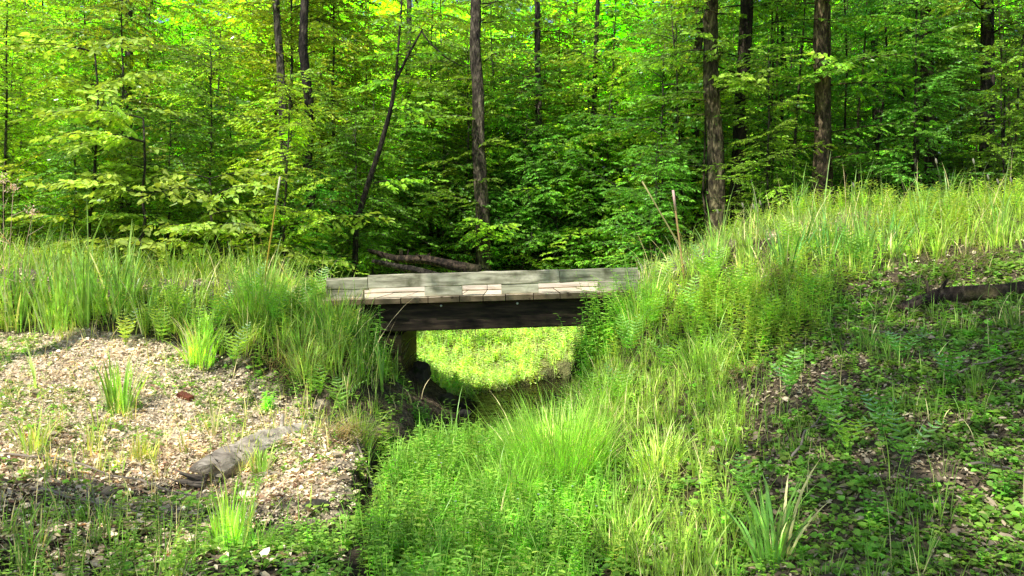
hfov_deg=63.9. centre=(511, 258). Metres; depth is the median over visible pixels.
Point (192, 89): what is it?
leafy sapling
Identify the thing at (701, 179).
bare stem
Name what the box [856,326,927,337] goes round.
dead stick
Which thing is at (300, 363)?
grass clump
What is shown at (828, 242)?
reed clump
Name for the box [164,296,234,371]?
grass clump
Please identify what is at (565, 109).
leafy sapling
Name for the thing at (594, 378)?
fern
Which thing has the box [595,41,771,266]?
leafy sapling
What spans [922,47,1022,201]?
leafy sapling
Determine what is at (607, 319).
leafy weed
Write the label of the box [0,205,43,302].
dead flower stalk
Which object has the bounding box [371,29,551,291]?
leafy sapling
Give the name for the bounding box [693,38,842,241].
leafy sapling
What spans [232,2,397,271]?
leafy sapling
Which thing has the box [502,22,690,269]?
leafy sapling
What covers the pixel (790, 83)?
bare stem
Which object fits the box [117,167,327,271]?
maple sapling
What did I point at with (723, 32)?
leafy sapling
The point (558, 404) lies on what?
fern
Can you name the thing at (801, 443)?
dead stick
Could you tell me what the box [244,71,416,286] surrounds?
leafy sapling
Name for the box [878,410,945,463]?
fern
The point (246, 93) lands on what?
leafy sapling
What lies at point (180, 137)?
leafy sapling
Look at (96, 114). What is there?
maple sapling
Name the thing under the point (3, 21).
leafy sapling
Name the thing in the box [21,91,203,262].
leafy sapling
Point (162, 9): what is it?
leafy sapling
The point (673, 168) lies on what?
leafy sapling
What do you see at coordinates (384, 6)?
distant woodland
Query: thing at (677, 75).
bare stem
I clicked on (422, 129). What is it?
leafy sapling
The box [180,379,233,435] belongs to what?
grass clump
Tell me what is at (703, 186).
bare stem
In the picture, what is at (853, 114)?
leafy sapling
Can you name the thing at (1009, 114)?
leafy sapling
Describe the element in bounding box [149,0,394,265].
leafy sapling
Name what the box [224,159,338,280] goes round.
leafy sapling
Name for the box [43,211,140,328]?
reed clump
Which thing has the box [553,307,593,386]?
leafy weed
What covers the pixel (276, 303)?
fern
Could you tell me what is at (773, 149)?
bare stem
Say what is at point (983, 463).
dead stick
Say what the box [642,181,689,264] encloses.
marker stake
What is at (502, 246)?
leafy sapling
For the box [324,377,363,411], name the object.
fern
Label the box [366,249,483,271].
fallen log
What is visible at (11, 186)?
dead flower stalk
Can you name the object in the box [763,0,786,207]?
bare stem
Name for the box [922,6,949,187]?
bare stem
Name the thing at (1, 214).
leafy sapling
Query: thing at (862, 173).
leafy sapling
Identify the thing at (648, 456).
grass clump
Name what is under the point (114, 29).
leafy sapling
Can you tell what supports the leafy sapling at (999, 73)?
on the ground at (432, 391)
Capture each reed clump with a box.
[0,207,107,336]
[0,212,65,331]
[0,237,20,300]
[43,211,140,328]
[71,223,165,322]
[760,213,821,279]
[784,202,868,273]
[859,200,922,261]
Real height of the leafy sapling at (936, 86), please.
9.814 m
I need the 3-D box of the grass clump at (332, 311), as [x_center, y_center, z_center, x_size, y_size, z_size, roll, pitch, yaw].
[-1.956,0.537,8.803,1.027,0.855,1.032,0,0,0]
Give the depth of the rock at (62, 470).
6.03 m
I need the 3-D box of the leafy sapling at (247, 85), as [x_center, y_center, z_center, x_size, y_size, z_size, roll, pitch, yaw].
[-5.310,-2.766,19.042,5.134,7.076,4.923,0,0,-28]
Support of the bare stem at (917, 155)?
on the ground at (432, 391)
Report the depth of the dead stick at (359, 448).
6.86 m
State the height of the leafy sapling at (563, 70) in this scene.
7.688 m
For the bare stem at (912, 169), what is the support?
on the ground at (432, 391)
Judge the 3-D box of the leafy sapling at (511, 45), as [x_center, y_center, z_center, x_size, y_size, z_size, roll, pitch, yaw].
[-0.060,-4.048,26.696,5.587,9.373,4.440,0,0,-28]
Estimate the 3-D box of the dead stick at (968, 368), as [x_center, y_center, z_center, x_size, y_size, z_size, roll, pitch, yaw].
[3.474,0.795,6.104,0.540,0.240,0.064,0,0,0]
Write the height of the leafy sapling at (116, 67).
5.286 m
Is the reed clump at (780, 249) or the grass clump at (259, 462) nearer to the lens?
the grass clump at (259, 462)
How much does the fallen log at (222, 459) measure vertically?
0.458 m
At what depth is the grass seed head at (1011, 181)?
9.00 m
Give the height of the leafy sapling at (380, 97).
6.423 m
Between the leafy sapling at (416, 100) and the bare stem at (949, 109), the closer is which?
the bare stem at (949, 109)
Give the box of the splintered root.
[169,469,208,489]
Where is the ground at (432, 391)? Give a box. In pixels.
[0,203,1023,575]
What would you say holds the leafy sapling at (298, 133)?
on the ground at (432, 391)
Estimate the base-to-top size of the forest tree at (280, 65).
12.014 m
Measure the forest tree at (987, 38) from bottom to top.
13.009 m
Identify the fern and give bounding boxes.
[114,308,137,344]
[143,300,175,342]
[164,282,191,319]
[187,303,213,336]
[206,289,236,329]
[211,322,254,365]
[230,261,265,307]
[258,285,297,323]
[283,285,311,318]
[298,267,329,304]
[307,363,331,394]
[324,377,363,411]
[550,392,579,421]
[578,372,609,403]
[600,364,637,403]
[610,309,650,355]
[635,288,666,327]
[642,256,676,285]
[644,337,684,372]
[671,275,710,320]
[690,244,724,288]
[712,454,775,497]
[722,259,758,300]
[758,293,789,326]
[769,348,805,393]
[776,217,810,252]
[793,267,841,301]
[805,372,854,426]
[826,406,884,451]
[838,224,874,264]
[861,391,906,434]
[875,331,938,358]
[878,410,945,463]
[930,348,971,383]
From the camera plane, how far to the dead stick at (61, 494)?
5.55 m
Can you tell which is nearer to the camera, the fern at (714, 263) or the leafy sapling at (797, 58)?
the fern at (714, 263)
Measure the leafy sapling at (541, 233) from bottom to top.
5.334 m
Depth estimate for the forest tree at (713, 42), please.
12.93 m
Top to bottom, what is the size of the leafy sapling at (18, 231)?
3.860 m
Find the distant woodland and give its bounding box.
[0,0,1023,251]
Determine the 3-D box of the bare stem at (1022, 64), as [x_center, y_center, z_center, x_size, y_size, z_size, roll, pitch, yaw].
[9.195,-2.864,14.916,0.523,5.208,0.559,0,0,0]
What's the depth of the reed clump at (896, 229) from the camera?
8.65 m
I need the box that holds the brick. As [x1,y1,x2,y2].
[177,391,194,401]
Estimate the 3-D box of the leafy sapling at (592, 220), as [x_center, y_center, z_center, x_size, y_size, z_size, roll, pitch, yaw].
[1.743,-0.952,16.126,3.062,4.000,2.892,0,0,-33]
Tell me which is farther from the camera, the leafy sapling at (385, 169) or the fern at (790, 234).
the leafy sapling at (385, 169)
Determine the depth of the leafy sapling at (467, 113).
19.10 m
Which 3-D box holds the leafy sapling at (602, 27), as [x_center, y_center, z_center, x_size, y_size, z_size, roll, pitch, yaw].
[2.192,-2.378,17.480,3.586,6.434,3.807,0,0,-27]
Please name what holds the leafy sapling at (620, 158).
on the ground at (432, 391)
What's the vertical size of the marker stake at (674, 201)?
1.130 m
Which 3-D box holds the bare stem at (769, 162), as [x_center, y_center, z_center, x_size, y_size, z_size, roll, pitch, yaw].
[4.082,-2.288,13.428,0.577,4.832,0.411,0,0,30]
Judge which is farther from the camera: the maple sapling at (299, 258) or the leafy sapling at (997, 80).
the leafy sapling at (997, 80)
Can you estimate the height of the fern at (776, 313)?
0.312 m
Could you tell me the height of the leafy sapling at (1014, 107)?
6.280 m
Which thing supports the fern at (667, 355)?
on the ground at (432, 391)
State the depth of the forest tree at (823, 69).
12.64 m
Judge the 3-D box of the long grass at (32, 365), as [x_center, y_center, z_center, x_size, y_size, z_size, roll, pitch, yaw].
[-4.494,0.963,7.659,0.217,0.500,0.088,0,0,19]
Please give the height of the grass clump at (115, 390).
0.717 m
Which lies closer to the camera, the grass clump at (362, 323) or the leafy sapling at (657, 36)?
the grass clump at (362, 323)
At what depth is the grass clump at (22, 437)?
6.40 m
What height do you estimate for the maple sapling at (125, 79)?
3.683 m
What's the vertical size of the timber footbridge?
1.634 m
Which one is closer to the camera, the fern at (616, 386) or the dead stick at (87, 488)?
the dead stick at (87, 488)
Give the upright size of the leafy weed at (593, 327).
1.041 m
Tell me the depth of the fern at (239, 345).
8.17 m
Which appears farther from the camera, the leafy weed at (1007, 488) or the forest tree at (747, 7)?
the forest tree at (747, 7)
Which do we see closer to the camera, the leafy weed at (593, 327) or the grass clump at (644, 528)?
the grass clump at (644, 528)
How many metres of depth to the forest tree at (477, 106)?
15.49 m
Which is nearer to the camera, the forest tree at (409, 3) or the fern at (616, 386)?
the fern at (616, 386)
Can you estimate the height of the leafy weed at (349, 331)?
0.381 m
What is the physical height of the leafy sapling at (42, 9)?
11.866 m
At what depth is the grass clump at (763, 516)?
4.50 m
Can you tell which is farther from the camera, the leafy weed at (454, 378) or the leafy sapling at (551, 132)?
the leafy sapling at (551, 132)
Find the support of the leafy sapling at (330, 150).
on the ground at (432, 391)
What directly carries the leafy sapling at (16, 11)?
on the ground at (432, 391)
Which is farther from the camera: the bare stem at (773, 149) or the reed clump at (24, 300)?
the bare stem at (773, 149)
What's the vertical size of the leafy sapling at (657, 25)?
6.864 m
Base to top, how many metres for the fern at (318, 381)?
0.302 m
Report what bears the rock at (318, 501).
on the ground at (432, 391)
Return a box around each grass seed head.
[972,159,979,213]
[1010,177,1016,217]
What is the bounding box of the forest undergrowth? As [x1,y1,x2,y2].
[0,207,875,278]
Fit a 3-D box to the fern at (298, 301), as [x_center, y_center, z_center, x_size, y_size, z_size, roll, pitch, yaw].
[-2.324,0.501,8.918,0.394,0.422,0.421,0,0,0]
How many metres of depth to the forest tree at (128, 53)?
17.91 m
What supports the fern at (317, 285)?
on the ground at (432, 391)
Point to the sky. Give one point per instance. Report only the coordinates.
(530, 7)
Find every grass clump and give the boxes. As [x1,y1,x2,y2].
[3,403,67,454]
[86,336,153,416]
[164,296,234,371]
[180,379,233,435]
[190,449,275,547]
[208,239,317,335]
[243,440,288,474]
[270,307,346,383]
[285,273,375,345]
[290,270,382,351]
[338,400,392,461]
[450,435,568,504]
[462,362,643,488]
[477,502,550,561]
[538,338,654,417]
[564,484,674,558]
[600,251,687,340]
[604,406,702,483]
[654,298,765,390]
[710,444,827,564]
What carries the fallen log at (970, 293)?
on the ground at (432, 391)
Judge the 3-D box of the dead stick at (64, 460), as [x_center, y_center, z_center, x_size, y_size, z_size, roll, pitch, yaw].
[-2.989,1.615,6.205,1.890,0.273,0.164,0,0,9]
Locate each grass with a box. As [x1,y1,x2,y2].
[0,144,1023,575]
[23,336,36,387]
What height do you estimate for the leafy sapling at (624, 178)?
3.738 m
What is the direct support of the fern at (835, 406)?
on the ground at (432, 391)
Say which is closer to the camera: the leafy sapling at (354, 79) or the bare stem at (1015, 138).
the bare stem at (1015, 138)
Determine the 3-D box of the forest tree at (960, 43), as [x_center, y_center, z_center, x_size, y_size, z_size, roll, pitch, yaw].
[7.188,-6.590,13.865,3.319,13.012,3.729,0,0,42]
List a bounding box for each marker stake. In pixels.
[262,177,280,286]
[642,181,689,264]
[672,190,684,278]
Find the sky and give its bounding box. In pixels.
[8,0,997,159]
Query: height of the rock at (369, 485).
0.101 m
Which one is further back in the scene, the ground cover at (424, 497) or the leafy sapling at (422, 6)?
the leafy sapling at (422, 6)
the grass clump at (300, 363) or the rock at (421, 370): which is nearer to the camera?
the grass clump at (300, 363)
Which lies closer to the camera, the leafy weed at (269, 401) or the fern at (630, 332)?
the leafy weed at (269, 401)
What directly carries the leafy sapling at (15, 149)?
on the ground at (432, 391)
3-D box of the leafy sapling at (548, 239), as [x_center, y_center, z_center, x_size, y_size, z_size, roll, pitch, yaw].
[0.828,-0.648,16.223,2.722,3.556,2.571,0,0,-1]
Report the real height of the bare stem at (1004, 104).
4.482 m
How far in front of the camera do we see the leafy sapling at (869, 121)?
16.97 m
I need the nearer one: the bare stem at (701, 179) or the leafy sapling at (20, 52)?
the bare stem at (701, 179)
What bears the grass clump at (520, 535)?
on the ground at (432, 391)
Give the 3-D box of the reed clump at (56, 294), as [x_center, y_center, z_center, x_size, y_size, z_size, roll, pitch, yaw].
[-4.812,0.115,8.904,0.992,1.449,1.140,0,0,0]
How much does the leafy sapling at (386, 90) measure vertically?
6.985 m
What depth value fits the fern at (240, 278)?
9.01 m
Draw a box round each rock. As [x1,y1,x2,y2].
[45,469,68,477]
[97,486,120,496]
[302,499,331,511]
[367,481,377,488]
[411,360,431,384]
[438,392,455,405]
[456,409,470,416]
[459,402,468,406]
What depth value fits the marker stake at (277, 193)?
9.19 m
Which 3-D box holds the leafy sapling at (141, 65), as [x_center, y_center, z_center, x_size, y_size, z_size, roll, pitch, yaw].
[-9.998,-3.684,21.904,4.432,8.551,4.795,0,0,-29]
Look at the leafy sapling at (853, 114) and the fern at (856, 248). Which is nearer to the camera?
the fern at (856, 248)
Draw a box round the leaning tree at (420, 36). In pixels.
[346,0,458,276]
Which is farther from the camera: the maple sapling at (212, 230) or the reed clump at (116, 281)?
the maple sapling at (212, 230)
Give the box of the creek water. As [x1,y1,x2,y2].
[290,378,569,543]
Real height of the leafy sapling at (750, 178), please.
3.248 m
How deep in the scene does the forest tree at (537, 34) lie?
17.44 m
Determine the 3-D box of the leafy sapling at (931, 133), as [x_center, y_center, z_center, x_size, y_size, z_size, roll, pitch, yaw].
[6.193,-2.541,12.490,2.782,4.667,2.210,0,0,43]
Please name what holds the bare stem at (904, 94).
on the ground at (432, 391)
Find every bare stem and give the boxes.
[670,7,689,254]
[677,9,708,222]
[685,41,708,245]
[695,23,704,233]
[750,0,778,227]
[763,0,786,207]
[770,0,795,217]
[783,25,810,213]
[785,24,798,202]
[788,1,810,205]
[840,0,870,207]
[852,0,883,192]
[875,3,887,197]
[886,8,911,189]
[904,6,941,191]
[916,53,926,201]
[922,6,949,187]
[969,82,978,187]
[995,19,1014,188]
[996,0,1005,178]
[996,50,1009,168]
[1002,30,1023,189]
[1003,9,1023,187]
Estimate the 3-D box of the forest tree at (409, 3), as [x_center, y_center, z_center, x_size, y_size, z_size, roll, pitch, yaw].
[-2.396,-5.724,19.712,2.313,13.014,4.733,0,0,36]
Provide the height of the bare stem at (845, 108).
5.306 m
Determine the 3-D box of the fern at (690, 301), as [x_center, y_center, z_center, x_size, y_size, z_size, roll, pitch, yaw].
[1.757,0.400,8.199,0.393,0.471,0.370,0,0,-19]
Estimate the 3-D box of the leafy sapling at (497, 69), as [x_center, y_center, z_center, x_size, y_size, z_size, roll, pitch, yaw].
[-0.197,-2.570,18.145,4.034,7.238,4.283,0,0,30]
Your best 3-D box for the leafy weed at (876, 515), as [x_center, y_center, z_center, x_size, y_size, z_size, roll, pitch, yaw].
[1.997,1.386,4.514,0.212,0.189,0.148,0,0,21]
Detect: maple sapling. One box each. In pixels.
[0,32,197,263]
[2,104,226,280]
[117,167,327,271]
[197,211,394,277]
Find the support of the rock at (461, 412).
on the ground at (432, 391)
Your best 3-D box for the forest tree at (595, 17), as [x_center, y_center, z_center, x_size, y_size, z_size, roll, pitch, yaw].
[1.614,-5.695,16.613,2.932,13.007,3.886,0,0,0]
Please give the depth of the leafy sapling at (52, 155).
12.26 m
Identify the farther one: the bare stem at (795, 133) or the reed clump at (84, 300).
the bare stem at (795, 133)
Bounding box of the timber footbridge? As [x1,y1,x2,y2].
[322,268,639,378]
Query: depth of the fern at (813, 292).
7.97 m
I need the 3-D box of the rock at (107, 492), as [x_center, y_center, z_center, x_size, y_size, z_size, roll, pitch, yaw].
[-2.902,1.679,5.907,0.162,0.086,0.248,0,0,25]
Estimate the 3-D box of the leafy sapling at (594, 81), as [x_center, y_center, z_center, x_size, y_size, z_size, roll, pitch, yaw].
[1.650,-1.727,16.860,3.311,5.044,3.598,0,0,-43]
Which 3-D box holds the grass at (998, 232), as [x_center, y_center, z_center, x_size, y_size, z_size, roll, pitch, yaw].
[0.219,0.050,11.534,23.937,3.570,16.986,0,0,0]
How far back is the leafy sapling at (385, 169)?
15.32 m
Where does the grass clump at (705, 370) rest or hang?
on the ground at (432, 391)
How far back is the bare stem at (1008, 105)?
16.37 m
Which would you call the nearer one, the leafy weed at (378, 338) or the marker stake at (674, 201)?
the leafy weed at (378, 338)
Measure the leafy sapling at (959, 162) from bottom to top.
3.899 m
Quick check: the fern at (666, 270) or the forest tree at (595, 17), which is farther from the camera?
the forest tree at (595, 17)
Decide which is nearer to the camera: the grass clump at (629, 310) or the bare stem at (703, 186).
the grass clump at (629, 310)
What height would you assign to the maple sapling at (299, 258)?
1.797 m
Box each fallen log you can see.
[189,414,309,485]
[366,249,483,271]
[371,259,438,273]
[895,278,1023,312]
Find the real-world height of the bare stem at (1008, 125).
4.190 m
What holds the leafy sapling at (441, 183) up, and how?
on the ground at (432, 391)
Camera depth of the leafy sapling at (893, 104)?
14.54 m
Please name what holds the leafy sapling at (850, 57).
on the ground at (432, 391)
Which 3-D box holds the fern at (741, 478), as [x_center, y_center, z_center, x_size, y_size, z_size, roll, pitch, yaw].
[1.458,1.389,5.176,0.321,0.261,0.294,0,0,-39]
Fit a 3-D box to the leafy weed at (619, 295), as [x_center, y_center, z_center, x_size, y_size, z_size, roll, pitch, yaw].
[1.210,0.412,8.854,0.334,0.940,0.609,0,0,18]
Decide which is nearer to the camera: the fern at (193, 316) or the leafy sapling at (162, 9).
the fern at (193, 316)
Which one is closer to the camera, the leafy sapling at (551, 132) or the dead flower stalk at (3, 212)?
the dead flower stalk at (3, 212)
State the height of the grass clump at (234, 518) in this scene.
0.624 m
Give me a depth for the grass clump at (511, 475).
5.93 m
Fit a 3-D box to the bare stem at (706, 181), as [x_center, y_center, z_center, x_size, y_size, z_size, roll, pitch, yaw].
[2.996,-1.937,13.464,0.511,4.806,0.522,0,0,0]
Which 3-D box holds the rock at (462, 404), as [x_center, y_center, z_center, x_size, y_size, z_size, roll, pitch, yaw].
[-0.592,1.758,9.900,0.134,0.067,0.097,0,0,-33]
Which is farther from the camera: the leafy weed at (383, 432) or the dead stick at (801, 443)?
the leafy weed at (383, 432)
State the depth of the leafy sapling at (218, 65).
17.32 m
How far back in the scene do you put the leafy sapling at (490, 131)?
16.99 m
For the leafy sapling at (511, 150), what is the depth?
16.70 m
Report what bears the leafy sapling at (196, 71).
on the ground at (432, 391)
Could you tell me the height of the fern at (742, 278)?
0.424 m
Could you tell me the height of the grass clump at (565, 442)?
1.014 m
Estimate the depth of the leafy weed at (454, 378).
10.77 m
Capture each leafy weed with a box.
[259,391,277,410]
[342,317,360,350]
[362,304,386,365]
[363,406,399,458]
[410,401,433,435]
[448,371,463,393]
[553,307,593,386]
[574,271,611,367]
[588,272,618,354]
[608,255,638,340]
[855,492,896,526]
[987,470,1016,504]
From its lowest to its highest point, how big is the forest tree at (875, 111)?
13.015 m
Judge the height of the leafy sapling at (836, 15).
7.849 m
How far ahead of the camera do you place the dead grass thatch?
8.07 m
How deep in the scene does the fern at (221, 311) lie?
8.74 m
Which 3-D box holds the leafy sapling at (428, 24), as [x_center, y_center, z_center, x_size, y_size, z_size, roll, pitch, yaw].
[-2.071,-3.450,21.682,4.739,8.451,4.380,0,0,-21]
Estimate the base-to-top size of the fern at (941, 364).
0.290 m
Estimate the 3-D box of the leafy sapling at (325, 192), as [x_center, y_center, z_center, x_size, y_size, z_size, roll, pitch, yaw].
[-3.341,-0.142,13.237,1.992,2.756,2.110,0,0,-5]
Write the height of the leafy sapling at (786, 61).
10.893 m
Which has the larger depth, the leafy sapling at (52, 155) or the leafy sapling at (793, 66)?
the leafy sapling at (793, 66)
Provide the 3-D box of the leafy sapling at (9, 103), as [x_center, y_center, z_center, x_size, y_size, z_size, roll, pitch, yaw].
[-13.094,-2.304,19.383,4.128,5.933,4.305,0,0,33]
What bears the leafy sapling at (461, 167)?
on the ground at (432, 391)
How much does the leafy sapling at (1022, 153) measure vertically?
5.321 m
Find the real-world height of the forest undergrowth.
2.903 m
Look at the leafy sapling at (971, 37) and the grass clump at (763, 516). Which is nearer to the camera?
the grass clump at (763, 516)
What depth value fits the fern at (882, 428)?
5.48 m
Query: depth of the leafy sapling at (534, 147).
16.08 m
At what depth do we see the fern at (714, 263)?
8.57 m
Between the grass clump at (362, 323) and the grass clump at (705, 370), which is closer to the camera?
the grass clump at (705, 370)
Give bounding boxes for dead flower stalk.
[0,170,16,267]
[0,179,24,306]
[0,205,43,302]
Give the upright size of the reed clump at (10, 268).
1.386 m
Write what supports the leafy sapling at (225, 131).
on the ground at (432, 391)
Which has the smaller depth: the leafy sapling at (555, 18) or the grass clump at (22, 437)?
the grass clump at (22, 437)
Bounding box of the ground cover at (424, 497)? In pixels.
[0,169,1023,575]
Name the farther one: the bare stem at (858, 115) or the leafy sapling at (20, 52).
the leafy sapling at (20, 52)
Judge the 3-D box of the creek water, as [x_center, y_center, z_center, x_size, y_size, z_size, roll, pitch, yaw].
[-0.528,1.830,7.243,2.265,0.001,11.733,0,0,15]
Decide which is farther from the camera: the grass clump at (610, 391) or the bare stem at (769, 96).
the bare stem at (769, 96)
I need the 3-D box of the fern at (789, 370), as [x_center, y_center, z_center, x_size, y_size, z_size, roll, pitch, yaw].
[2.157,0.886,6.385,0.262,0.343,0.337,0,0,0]
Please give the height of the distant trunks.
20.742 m
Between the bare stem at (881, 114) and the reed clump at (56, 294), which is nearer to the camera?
the reed clump at (56, 294)
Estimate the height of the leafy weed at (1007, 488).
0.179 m
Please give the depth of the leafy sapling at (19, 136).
13.31 m
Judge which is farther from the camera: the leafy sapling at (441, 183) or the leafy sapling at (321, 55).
the leafy sapling at (321, 55)
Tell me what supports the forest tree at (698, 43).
on the ground at (432, 391)
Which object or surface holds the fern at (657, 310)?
on the ground at (432, 391)
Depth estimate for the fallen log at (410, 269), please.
12.73 m
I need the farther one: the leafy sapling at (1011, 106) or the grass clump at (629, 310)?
the leafy sapling at (1011, 106)
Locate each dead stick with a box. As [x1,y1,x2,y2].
[0,451,229,497]
[31,487,179,524]
[79,473,109,519]
[339,421,371,480]
[788,413,841,463]
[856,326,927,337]
[944,350,1017,381]
[965,457,1023,474]
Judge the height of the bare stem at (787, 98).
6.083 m
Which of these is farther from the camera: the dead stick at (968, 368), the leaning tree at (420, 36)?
the leaning tree at (420, 36)
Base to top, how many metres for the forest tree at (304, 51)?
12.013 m
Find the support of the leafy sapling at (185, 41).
on the ground at (432, 391)
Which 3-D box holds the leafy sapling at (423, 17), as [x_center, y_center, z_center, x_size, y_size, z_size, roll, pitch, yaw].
[-1.545,-2.141,17.035,3.586,6.434,3.807,0,0,-12]
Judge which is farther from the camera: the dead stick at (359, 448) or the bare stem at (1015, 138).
the bare stem at (1015, 138)
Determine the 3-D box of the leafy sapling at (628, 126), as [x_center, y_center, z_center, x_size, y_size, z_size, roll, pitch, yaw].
[2.511,-1.387,14.425,3.535,4.889,3.743,0,0,-34]
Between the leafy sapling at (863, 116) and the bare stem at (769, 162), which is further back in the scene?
the leafy sapling at (863, 116)
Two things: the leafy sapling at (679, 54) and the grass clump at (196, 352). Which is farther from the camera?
the leafy sapling at (679, 54)
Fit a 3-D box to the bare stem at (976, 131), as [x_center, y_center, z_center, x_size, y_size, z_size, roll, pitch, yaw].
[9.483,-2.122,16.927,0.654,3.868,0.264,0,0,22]
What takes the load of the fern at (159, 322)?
on the ground at (432, 391)
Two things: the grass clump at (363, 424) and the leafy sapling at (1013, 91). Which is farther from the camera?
the leafy sapling at (1013, 91)
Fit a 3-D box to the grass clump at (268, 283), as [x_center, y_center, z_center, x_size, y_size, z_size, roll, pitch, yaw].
[-2.666,0.275,9.020,1.290,1.129,1.392,0,0,0]
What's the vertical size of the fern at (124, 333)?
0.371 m
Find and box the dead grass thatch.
[241,237,1023,455]
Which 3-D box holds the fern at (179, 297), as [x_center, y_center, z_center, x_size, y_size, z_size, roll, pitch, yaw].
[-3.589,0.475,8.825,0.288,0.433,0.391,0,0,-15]
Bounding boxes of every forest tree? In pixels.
[56,0,161,258]
[218,0,344,279]
[267,0,335,248]
[398,0,471,272]
[414,0,570,289]
[465,0,592,258]
[553,0,645,267]
[598,0,790,240]
[623,0,773,243]
[642,0,856,228]
[714,0,946,209]
[786,0,980,206]
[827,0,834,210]
[846,0,1023,205]
[888,0,1023,202]
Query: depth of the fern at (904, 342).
6.57 m
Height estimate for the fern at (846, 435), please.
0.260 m
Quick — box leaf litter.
[0,203,1023,575]
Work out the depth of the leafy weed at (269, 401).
7.57 m
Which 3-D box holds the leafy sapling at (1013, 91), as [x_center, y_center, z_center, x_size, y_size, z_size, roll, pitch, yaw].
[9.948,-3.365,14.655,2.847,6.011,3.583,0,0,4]
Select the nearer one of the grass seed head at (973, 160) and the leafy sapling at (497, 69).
the grass seed head at (973, 160)
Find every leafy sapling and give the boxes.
[0,0,98,254]
[0,0,114,249]
[0,0,116,231]
[0,0,195,248]
[0,0,245,262]
[0,2,63,197]
[0,5,113,242]
[0,43,65,248]
[0,78,33,225]
[0,86,92,249]
[0,99,138,258]
[0,100,29,244]
[0,187,16,255]
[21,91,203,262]
[33,0,245,260]
[53,0,206,239]
[95,108,237,268]
[109,32,253,243]
[111,37,306,273]
[123,0,299,262]
[129,39,309,259]
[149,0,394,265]
[158,80,308,277]
[176,0,392,263]
[177,59,288,258]
[196,66,369,287]
[223,0,460,275]
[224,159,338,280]
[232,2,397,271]
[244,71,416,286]
[247,3,399,190]
[257,165,366,289]
[281,116,439,279]
[294,7,452,274]
[295,52,421,269]
[315,103,440,292]
[337,95,464,274]
[341,0,466,248]
[347,0,508,269]
[353,7,513,272]
[365,32,503,266]
[369,143,514,273]
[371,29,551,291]
[384,63,508,273]
[391,44,530,267]
[401,0,583,262]
[431,82,567,268]
[435,182,536,289]
[439,113,593,271]
[450,114,586,270]
[456,41,636,270]
[467,0,563,166]
[489,131,622,286]
[491,0,627,268]
[491,67,612,267]
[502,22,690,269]
[502,53,669,270]
[504,27,637,248]
[510,111,648,277]
[519,2,677,265]
[525,62,607,264]
[541,45,772,274]
[567,101,691,270]
[574,2,761,271]
[590,139,707,276]
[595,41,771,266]
[599,136,662,267]
[606,0,764,239]
[628,1,774,215]
[636,0,790,240]
[665,0,920,224]
[683,1,849,213]
[691,138,797,240]
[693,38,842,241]
[721,2,866,218]
[736,0,865,210]
[757,51,887,213]
[769,0,914,207]
[783,0,910,200]
[788,38,921,204]
[794,0,1023,211]
[799,0,1021,208]
[829,0,1012,205]
[838,0,1022,201]
[851,2,1010,202]
[867,0,1023,196]
[891,38,1023,202]
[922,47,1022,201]
[929,35,1023,196]
[951,0,1023,189]
[962,9,1023,186]
[965,26,1023,195]
[971,1,1023,184]
[971,25,1023,179]
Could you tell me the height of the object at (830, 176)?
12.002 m
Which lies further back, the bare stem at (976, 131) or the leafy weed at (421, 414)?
the bare stem at (976, 131)
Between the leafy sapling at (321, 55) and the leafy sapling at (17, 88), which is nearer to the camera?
the leafy sapling at (17, 88)
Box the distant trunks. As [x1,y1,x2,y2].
[0,0,1019,236]
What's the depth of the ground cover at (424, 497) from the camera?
5.84 m
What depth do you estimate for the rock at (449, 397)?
9.66 m
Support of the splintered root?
on the ground at (432, 391)
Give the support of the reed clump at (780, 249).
on the ground at (432, 391)

